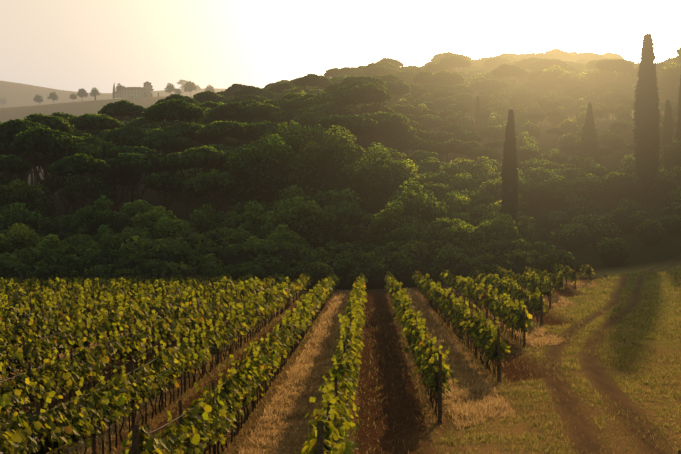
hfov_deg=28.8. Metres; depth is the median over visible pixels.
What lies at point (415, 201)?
deciduous tree
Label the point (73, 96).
villa tree
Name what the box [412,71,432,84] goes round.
pine tree
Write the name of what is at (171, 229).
bush
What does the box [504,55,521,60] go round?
pine tree
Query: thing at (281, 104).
pine tree
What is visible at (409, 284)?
bush
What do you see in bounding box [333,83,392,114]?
pine tree
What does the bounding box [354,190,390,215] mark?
deciduous tree
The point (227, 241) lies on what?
deciduous tree
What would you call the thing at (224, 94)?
pine tree
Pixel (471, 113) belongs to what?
deciduous tree
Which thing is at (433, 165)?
deciduous tree
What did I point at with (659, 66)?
pine tree
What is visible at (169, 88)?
villa tree
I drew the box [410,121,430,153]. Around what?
pine tree
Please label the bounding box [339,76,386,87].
pine tree
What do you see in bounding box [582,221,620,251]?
bush
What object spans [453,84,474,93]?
pine tree
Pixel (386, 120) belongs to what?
pine tree
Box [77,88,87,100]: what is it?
villa tree
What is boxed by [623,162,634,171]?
deciduous tree
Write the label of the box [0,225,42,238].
bush
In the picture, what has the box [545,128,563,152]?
pine tree
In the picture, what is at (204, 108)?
pine tree
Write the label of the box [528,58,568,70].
pine tree
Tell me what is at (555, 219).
bush
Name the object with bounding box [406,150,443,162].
pine tree
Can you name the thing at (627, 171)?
bush
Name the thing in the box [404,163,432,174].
deciduous tree
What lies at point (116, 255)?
bush
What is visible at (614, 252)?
bush
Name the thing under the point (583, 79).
deciduous tree
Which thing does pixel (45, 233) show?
bush
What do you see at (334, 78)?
pine tree
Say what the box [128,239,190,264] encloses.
bush
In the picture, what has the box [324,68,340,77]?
pine tree
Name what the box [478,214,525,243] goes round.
deciduous tree
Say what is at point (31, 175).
pine tree
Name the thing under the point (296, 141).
oak tree
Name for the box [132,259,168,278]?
bush
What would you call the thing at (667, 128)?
cypress tree
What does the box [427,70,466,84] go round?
pine tree
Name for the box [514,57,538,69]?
pine tree
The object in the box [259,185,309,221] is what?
bush
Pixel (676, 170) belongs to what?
deciduous tree
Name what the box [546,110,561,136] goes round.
pine tree
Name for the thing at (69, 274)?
bush
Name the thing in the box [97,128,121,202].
pine tree
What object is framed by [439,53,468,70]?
pine tree
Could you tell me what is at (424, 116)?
pine tree
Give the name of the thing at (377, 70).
pine tree
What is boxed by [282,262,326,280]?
bush
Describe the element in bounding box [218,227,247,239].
deciduous tree
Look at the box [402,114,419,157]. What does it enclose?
pine tree
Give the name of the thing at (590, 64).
pine tree
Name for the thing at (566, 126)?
deciduous tree
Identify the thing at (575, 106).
deciduous tree
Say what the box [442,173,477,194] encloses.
deciduous tree
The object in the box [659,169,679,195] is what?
deciduous tree
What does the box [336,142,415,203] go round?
oak tree
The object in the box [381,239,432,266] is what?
bush
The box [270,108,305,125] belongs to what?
pine tree
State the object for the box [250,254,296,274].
bush
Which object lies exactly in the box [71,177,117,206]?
pine tree
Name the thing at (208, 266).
bush
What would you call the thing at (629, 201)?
bush
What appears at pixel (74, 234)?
deciduous tree
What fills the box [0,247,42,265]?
bush
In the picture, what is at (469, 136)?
pine tree
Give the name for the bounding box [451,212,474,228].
deciduous tree
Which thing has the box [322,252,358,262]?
bush
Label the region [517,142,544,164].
deciduous tree
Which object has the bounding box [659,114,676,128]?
deciduous tree
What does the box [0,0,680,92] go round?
sky
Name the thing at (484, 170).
deciduous tree
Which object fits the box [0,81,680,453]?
terrain
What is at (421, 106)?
deciduous tree
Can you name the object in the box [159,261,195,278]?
bush
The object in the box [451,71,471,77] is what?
pine tree
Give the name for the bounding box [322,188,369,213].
deciduous tree
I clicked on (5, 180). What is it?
pine tree
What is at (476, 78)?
deciduous tree
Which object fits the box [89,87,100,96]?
villa tree
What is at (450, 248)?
bush
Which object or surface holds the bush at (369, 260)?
on the terrain
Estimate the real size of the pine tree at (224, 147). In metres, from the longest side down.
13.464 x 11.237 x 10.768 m
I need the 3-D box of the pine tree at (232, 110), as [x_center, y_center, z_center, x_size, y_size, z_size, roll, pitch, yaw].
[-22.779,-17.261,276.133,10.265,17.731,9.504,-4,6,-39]
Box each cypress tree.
[475,96,480,133]
[499,109,520,228]
[574,102,601,163]
[631,33,661,203]
[662,99,673,147]
[674,110,680,166]
[676,75,680,120]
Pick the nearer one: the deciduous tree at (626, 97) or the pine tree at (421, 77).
the deciduous tree at (626, 97)
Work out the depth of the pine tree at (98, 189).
204.43 m
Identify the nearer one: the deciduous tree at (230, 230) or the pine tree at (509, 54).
the deciduous tree at (230, 230)
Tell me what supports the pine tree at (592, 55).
on the terrain
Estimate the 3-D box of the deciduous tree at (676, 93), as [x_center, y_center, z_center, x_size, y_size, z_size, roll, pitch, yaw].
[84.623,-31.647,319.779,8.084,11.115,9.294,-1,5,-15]
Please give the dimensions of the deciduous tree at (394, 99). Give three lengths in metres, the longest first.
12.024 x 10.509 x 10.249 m
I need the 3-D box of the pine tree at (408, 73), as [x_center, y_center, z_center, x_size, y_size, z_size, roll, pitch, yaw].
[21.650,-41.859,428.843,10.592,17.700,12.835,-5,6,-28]
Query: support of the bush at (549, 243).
on the terrain
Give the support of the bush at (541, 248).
on the terrain
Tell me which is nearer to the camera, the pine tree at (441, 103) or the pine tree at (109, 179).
the pine tree at (109, 179)
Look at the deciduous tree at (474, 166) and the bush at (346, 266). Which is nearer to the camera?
the bush at (346, 266)
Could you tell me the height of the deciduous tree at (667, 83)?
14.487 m
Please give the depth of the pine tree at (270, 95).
418.29 m
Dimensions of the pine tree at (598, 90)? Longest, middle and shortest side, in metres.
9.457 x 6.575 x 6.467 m
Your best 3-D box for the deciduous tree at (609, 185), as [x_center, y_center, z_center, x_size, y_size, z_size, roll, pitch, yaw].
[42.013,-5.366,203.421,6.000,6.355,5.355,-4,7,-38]
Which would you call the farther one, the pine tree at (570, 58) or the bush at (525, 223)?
the pine tree at (570, 58)
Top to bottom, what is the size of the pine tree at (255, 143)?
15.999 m
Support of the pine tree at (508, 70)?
on the terrain
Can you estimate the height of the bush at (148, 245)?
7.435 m
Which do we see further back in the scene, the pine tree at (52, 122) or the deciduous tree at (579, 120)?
the deciduous tree at (579, 120)
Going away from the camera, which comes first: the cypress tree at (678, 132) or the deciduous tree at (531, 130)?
the cypress tree at (678, 132)
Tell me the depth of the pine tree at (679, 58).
349.57 m
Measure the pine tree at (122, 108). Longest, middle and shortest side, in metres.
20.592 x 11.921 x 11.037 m
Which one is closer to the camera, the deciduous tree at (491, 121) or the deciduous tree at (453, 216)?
the deciduous tree at (453, 216)
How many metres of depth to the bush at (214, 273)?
154.18 m
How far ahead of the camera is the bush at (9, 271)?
156.84 m
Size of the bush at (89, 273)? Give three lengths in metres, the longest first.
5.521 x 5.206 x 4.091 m
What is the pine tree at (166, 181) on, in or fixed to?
on the terrain
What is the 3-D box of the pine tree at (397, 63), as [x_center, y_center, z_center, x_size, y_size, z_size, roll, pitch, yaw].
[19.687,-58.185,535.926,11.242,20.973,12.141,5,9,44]
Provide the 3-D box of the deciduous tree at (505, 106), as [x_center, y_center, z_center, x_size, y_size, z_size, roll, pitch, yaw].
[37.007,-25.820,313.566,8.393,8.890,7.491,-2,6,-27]
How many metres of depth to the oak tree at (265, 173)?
194.81 m
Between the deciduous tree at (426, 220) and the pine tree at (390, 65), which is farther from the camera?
the pine tree at (390, 65)
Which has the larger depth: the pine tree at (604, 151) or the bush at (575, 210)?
the pine tree at (604, 151)
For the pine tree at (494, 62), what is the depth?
454.94 m
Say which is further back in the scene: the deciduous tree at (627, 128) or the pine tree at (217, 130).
the deciduous tree at (627, 128)
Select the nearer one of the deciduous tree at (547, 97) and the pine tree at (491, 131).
the pine tree at (491, 131)
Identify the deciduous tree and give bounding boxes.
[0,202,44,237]
[0,205,22,221]
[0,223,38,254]
[35,234,67,255]
[60,226,92,242]
[61,234,94,247]
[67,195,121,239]
[72,207,112,227]
[92,224,123,245]
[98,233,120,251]
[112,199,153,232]
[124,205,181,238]
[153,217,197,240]
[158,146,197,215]
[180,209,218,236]
[190,203,226,220]
[191,167,247,210]
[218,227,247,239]
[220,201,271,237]
[220,232,246,244]
[231,196,272,226]
[245,236,270,245]
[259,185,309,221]
[264,224,290,240]
[266,196,335,249]
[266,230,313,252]
[303,190,336,212]
[311,205,357,249]
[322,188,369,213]
[323,174,355,195]
[325,201,366,230]
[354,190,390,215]
[358,137,404,156]
[360,148,406,168]
[366,200,423,246]
[377,190,418,213]
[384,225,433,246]
[389,178,451,227]
[390,95,410,104]
[393,98,410,104]
[394,159,429,191]
[402,94,415,103]
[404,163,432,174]
[412,157,444,173]
[414,104,435,130]
[417,92,443,131]
[418,171,441,183]
[419,181,459,203]
[419,209,442,225]
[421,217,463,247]
[435,162,473,178]
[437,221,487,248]
[439,190,475,213]
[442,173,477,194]
[445,194,487,225]
[450,212,464,219]
[451,158,478,171]
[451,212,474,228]
[453,189,472,201]
[464,161,501,178]
[467,94,485,118]
[468,73,501,95]
[470,164,494,182]
[471,156,499,169]
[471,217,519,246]
[473,179,524,210]
[474,170,500,192]
[474,200,519,231]
[475,107,507,131]
[478,116,501,148]
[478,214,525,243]
[485,99,512,118]
[487,124,520,147]
[489,112,506,125]
[493,164,529,175]
[497,177,528,214]
[513,105,530,119]
[516,121,540,140]
[516,131,536,147]
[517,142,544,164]
[517,158,544,173]
[517,168,535,186]
[517,176,542,217]
[519,137,546,158]
[522,167,552,214]
[532,65,579,100]
[533,160,564,173]
[535,96,555,126]
[536,174,576,210]
[542,169,569,209]
[543,148,572,165]
[546,90,562,123]
[556,119,580,135]
[556,133,578,152]
[557,167,583,185]
[567,168,584,179]
[569,98,587,114]
[569,173,605,200]
[570,72,595,99]
[572,128,581,141]
[573,115,585,128]
[575,105,597,119]
[576,148,601,163]
[580,157,602,166]
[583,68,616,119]
[583,164,610,201]
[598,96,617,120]
[600,87,622,119]
[601,91,616,115]
[601,172,627,208]
[607,122,624,135]
[617,119,632,135]
[620,82,633,107]
[621,95,633,111]
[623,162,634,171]
[627,84,636,100]
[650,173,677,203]
[656,62,680,101]
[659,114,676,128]
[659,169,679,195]
[660,99,671,111]
[670,166,680,182]
[671,103,678,120]
[674,76,680,101]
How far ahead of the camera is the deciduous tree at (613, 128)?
266.18 m
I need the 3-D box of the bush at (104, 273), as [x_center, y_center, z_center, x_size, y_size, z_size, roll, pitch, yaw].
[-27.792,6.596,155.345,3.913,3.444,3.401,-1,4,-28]
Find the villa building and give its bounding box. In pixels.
[112,81,150,97]
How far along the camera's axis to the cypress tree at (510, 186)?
173.79 m
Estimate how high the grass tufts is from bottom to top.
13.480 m
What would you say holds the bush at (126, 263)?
on the terrain
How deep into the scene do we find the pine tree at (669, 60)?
404.50 m
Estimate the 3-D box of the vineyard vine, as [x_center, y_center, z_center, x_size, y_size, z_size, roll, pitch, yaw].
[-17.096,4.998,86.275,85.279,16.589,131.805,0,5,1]
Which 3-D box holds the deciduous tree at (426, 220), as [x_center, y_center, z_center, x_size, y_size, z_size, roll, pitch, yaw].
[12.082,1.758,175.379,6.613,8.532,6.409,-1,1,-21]
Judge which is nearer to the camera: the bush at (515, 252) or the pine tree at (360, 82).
the bush at (515, 252)
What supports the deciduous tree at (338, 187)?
on the terrain
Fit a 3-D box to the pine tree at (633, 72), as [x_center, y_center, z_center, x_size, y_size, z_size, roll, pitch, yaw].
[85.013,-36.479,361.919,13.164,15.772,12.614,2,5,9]
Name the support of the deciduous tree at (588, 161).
on the terrain
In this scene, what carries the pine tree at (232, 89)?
on the terrain
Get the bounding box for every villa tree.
[33,94,42,104]
[47,91,58,103]
[69,93,76,101]
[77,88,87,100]
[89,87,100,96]
[115,83,125,90]
[164,83,175,94]
[174,88,180,93]
[183,81,196,96]
[204,84,214,91]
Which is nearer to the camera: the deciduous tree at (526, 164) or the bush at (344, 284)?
the bush at (344, 284)
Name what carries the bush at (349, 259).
on the terrain
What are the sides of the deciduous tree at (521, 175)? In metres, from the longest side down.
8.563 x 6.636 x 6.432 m
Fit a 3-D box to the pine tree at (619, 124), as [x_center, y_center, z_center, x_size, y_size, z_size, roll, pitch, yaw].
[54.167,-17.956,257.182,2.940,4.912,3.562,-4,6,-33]
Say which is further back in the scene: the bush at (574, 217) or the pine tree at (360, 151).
the pine tree at (360, 151)
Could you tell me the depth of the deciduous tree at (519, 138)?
251.78 m
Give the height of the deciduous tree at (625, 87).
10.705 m
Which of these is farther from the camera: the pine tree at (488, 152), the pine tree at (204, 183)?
the pine tree at (488, 152)
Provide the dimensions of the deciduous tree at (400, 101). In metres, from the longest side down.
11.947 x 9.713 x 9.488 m
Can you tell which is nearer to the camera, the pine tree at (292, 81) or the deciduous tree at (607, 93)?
the deciduous tree at (607, 93)
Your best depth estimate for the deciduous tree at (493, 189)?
195.16 m
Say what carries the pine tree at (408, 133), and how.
on the terrain
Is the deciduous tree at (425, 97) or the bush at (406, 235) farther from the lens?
the deciduous tree at (425, 97)
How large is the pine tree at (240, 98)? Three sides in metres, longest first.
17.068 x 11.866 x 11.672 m
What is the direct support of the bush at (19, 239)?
on the terrain
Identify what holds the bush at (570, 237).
on the terrain
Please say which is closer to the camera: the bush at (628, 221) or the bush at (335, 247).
the bush at (335, 247)
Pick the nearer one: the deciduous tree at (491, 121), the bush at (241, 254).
the bush at (241, 254)
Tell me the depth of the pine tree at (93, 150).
218.07 m
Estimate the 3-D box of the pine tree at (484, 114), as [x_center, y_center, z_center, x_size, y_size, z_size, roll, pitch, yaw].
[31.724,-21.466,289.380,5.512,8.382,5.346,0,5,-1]
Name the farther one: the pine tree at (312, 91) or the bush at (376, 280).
the pine tree at (312, 91)
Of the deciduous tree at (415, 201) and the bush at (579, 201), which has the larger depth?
the bush at (579, 201)
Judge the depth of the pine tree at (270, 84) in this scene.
515.22 m
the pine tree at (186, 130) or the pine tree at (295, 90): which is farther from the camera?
the pine tree at (295, 90)
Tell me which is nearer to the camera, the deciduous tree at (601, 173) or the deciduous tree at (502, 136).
the deciduous tree at (601, 173)
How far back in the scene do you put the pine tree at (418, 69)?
442.06 m
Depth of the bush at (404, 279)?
153.47 m
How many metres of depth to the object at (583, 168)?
211.76 m
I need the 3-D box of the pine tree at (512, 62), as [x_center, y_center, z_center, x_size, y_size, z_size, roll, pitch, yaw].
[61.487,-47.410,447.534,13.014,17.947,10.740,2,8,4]
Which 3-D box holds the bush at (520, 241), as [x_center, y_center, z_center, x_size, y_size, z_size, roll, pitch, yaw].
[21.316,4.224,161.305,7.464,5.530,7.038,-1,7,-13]
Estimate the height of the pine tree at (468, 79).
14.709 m
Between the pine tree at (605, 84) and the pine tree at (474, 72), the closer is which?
the pine tree at (605, 84)
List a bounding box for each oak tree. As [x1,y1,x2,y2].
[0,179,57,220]
[221,134,320,208]
[256,120,328,172]
[288,125,367,195]
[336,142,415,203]
[433,171,469,183]
[616,154,635,172]
[661,138,680,165]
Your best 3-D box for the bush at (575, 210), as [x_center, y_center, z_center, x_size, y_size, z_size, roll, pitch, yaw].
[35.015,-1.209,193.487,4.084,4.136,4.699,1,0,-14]
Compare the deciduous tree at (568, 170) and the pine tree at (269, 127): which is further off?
the pine tree at (269, 127)
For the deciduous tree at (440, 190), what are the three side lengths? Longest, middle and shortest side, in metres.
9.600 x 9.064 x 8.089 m
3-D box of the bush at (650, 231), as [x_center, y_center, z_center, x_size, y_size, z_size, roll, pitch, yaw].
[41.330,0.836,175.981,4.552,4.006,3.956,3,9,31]
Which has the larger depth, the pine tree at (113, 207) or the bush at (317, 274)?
the pine tree at (113, 207)
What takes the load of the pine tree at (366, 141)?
on the terrain
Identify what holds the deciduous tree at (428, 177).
on the terrain
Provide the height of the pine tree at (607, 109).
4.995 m
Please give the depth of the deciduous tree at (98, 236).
181.55 m
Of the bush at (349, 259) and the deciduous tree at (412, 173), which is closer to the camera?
the bush at (349, 259)
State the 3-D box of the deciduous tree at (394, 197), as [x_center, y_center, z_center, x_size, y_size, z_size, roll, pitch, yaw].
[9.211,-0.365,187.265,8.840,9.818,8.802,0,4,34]
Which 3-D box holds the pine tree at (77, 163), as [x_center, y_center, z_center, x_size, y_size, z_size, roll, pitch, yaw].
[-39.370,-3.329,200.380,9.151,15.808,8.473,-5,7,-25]
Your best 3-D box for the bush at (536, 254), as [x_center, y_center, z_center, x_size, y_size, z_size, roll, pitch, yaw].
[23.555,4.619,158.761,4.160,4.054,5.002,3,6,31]
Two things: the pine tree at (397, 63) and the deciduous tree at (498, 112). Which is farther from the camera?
the pine tree at (397, 63)
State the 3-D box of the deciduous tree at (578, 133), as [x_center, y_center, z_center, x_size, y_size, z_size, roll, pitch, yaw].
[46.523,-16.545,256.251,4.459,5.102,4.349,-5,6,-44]
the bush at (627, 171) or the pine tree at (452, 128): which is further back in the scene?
the pine tree at (452, 128)
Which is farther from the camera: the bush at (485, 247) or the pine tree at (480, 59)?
the pine tree at (480, 59)
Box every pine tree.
[0,119,50,181]
[0,140,25,177]
[0,154,31,199]
[0,174,27,206]
[10,127,76,218]
[18,151,55,218]
[23,113,74,203]
[24,170,30,183]
[30,169,33,184]
[40,142,102,213]
[48,153,110,209]
[49,112,76,118]
[60,179,116,207]
[65,113,121,200]
[67,129,97,209]
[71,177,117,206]
[73,136,115,209]
[80,122,126,134]
[92,177,124,217]
[93,171,143,211]
[96,156,116,212]
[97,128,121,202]
[98,100,145,120]
[102,126,147,202]
[104,152,177,199]
[105,145,161,203]
[129,118,149,174]
[134,128,180,206]
[134,130,193,203]
[139,119,188,127]
[140,171,185,212]
[141,99,205,200]
[142,127,159,193]
[149,126,196,141]
[154,94,199,104]
[160,141,197,199]
[160,145,235,209]
[165,122,226,203]
[182,169,238,213]
[184,108,232,123]
[188,120,230,147]
[193,90,225,102]
[196,120,259,205]
[197,101,221,108]
[198,107,210,146]
[199,143,241,208]
[202,164,238,213]
[206,102,256,121]
[214,99,229,102]
[216,91,234,98]
[225,83,247,95]
[228,94,265,102]
[230,122,294,141]
[233,85,264,96]
[238,102,282,120]
[239,100,257,121]
[247,91,276,99]
[247,133,288,156]
[261,99,295,121]
[265,81,286,86]
[267,82,294,92]
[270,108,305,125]
[277,93,301,100]
[280,88,309,97]
[285,93,313,109]
[289,76,303,86]
[292,112,330,142]
[293,73,331,89]
[301,92,351,106]
[304,89,323,94]
[315,114,378,162]
[317,134,371,148]
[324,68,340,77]
[329,76,349,80]
[332,77,346,82]
[333,79,389,113]
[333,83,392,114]
[339,67,354,73]
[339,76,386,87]
[343,70,368,76]
[346,146,367,162]
[351,65,364,72]
[355,103,395,114]
[359,112,404,149]
[360,111,412,147]
[363,63,389,71]
[364,66,398,75]
[367,128,416,151]
[371,74,406,99]
[376,57,403,66]
[379,62,396,68]
[385,81,410,106]
[389,104,420,114]
[392,84,420,98]
[392,135,426,156]
[393,70,418,76]
[396,65,414,70]
[399,128,433,150]
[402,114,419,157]
[404,68,423,71]
[404,76,428,85]
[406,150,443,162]
[409,100,436,110]
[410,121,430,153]
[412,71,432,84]
[418,114,444,131]
[423,63,452,72]
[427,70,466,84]
[427,130,456,156]
[430,52,451,60]
[433,97,461,109]
[434,139,466,163]
[437,55,471,71]
[438,123,474,161]
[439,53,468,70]
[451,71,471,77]
[451,93,472,105]
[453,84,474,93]
[453,129,471,159]
[457,131,483,159]
[457,141,481,159]
[461,60,480,67]
[462,77,471,84]
[465,146,500,159]
[466,69,486,75]
[470,79,508,92]
[474,110,495,143]
[476,57,489,61]
[478,126,504,159]
[479,71,522,82]
[483,57,510,69]
[483,139,504,163]
[491,64,527,89]
[496,52,520,57]
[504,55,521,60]
[506,60,530,70]
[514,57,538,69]
[519,53,534,58]
[525,112,544,127]
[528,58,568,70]
[532,52,555,58]
[545,48,570,59]
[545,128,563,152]
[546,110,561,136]
[561,54,575,60]
[563,66,581,73]
[564,86,585,119]
[565,61,586,70]
[573,52,603,61]
[586,59,602,70]
[587,86,608,119]
[593,59,633,119]
[596,148,612,168]
[599,82,622,119]
[600,106,616,125]
[602,52,624,58]
[607,91,628,119]
[611,122,628,135]
[628,68,638,78]
[655,62,666,114]
[660,56,677,63]
[674,55,680,64]
[676,46,680,55]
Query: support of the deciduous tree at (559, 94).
on the terrain
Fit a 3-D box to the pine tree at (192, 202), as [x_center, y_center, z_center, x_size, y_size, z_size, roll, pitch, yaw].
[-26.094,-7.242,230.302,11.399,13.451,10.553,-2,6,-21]
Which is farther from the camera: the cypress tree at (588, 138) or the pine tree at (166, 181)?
the cypress tree at (588, 138)
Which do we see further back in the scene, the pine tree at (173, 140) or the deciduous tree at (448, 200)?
the pine tree at (173, 140)
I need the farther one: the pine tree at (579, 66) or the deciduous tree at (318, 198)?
the pine tree at (579, 66)
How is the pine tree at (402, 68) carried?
on the terrain
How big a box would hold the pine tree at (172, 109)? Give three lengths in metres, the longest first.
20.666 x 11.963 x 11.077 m
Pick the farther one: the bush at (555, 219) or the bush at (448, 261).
the bush at (555, 219)
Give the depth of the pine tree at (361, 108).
271.70 m
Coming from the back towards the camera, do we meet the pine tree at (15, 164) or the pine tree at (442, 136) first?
the pine tree at (442, 136)
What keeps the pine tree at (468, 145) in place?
on the terrain
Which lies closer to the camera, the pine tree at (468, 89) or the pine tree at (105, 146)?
the pine tree at (105, 146)
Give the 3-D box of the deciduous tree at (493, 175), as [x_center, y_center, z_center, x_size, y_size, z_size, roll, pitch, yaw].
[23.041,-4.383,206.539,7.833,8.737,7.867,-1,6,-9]
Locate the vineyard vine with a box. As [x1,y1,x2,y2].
[0,264,594,453]
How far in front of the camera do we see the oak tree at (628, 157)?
216.44 m
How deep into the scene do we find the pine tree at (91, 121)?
263.85 m
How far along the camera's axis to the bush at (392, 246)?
159.28 m
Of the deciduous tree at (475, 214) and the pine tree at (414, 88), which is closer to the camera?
the deciduous tree at (475, 214)
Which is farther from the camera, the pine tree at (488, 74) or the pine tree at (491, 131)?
the pine tree at (488, 74)
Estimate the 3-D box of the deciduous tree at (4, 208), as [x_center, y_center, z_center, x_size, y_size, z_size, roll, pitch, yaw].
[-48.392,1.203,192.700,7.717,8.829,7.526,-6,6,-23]
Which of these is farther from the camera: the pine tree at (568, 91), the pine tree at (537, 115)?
the pine tree at (568, 91)
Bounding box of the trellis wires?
[0,262,590,453]
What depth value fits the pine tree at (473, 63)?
510.88 m
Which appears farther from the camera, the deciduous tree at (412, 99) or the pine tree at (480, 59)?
the pine tree at (480, 59)
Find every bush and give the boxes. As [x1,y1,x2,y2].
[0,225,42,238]
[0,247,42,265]
[0,260,29,278]
[23,272,50,281]
[40,216,70,237]
[45,218,73,242]
[51,270,83,279]
[76,253,113,278]
[79,245,137,267]
[80,248,111,271]
[82,264,119,279]
[90,269,113,279]
[98,226,160,251]
[111,253,135,271]
[113,254,149,276]
[114,268,148,278]
[120,235,179,254]
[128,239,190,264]
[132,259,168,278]
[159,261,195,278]
[186,253,222,276]
[193,254,223,275]
[195,226,257,262]
[200,268,231,279]
[217,240,269,270]
[230,263,267,280]
[236,266,280,279]
[238,257,281,274]
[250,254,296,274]
[253,240,316,272]
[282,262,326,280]
[283,256,319,274]
[284,260,321,290]
[306,261,336,289]
[313,240,358,261]
[322,250,372,288]
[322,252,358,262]
[326,255,354,271]
[334,251,389,277]
[337,273,352,289]
[347,267,375,289]
[366,262,394,288]
[372,241,410,264]
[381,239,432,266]
[391,262,423,287]
[392,257,424,287]
[413,259,442,282]
[432,243,493,262]
[432,249,491,273]
[451,257,492,283]
[455,191,495,212]
[467,239,503,260]
[473,253,508,277]
[487,238,529,257]
[487,240,529,261]
[490,211,538,243]
[496,252,547,281]
[507,250,537,261]
[509,248,536,254]
[521,241,555,254]
[530,250,546,270]
[534,210,570,230]
[536,240,553,247]
[538,249,581,272]
[549,223,591,250]
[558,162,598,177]
[562,196,603,221]
[566,205,592,220]
[568,215,586,223]
[570,213,614,239]
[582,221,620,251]
[595,237,629,266]
[609,205,648,233]
[616,198,642,209]
[617,165,634,199]
[621,202,641,211]
[634,218,666,245]
[656,214,680,235]
[661,202,680,217]
[662,191,680,206]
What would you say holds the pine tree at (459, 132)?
on the terrain
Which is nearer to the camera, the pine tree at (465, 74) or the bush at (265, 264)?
the bush at (265, 264)
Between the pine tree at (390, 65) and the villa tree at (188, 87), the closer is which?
the pine tree at (390, 65)
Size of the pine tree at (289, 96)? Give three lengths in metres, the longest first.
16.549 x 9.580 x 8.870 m
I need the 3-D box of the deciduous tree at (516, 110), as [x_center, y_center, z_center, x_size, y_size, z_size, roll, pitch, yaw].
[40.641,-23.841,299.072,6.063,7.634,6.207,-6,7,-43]
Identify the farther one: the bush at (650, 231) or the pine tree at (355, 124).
the pine tree at (355, 124)
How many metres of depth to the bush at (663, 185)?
200.76 m
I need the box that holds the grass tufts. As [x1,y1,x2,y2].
[0,268,680,453]
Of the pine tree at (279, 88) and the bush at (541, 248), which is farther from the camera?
the pine tree at (279, 88)
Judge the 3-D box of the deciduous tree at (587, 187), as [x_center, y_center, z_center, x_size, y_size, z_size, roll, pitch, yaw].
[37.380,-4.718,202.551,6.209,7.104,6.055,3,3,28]
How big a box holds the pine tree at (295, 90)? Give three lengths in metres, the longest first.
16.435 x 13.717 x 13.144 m
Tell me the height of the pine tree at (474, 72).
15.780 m
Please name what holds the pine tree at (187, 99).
on the terrain
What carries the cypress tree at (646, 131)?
on the terrain
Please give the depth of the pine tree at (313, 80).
407.28 m
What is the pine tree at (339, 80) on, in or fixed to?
on the terrain
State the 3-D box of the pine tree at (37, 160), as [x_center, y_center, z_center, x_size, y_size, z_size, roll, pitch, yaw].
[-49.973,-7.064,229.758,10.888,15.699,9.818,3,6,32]
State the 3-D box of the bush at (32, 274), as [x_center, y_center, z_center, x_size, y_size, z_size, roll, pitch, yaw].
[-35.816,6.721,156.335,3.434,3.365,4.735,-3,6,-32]
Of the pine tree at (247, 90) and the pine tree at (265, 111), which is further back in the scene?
the pine tree at (247, 90)
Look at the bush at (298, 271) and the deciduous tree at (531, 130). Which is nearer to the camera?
the bush at (298, 271)
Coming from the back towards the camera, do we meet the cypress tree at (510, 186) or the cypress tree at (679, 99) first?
the cypress tree at (679, 99)
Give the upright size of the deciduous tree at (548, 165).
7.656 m
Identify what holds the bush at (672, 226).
on the terrain
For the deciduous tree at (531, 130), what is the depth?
267.34 m
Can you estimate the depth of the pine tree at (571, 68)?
391.37 m
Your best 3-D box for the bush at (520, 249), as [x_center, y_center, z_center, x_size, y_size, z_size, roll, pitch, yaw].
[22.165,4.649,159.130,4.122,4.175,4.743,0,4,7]
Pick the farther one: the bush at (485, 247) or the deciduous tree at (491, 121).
the deciduous tree at (491, 121)
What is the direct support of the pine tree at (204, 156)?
on the terrain
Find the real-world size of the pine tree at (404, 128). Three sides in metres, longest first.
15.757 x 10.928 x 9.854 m
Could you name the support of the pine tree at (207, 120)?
on the terrain
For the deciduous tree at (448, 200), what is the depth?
185.77 m
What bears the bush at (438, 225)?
on the terrain
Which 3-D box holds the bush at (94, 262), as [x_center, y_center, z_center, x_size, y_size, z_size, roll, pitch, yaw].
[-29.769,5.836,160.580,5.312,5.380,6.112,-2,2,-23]
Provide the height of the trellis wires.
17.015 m
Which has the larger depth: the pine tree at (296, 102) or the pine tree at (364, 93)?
the pine tree at (296, 102)
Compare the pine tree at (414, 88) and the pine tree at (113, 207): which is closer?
the pine tree at (113, 207)
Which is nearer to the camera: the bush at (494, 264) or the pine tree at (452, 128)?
the bush at (494, 264)
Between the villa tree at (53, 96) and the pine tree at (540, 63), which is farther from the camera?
the villa tree at (53, 96)
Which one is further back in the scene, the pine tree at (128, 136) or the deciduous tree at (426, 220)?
the pine tree at (128, 136)
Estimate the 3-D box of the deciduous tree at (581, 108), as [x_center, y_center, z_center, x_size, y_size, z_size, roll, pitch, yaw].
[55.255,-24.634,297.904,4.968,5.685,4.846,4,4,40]
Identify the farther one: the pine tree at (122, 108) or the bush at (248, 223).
the pine tree at (122, 108)
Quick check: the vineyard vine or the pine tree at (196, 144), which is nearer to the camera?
the vineyard vine
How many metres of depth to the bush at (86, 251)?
162.32 m
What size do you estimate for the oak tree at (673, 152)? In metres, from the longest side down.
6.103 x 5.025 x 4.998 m
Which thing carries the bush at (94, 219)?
on the terrain
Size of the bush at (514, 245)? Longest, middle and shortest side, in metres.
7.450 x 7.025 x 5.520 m
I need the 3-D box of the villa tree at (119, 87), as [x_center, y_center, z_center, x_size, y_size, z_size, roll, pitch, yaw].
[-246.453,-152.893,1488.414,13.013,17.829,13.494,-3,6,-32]
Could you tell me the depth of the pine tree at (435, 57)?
532.52 m
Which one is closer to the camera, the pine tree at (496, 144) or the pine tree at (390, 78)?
the pine tree at (496, 144)
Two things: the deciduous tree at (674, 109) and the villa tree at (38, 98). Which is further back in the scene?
the villa tree at (38, 98)
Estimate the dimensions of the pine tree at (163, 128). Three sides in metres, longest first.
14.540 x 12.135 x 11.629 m
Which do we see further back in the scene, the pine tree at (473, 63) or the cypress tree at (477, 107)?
the pine tree at (473, 63)
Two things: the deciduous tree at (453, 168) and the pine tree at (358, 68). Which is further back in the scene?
the pine tree at (358, 68)
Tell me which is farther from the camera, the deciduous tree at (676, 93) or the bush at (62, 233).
the deciduous tree at (676, 93)
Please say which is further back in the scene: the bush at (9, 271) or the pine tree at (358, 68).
the pine tree at (358, 68)
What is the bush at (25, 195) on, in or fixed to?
on the terrain
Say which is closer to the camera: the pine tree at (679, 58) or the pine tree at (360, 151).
the pine tree at (360, 151)

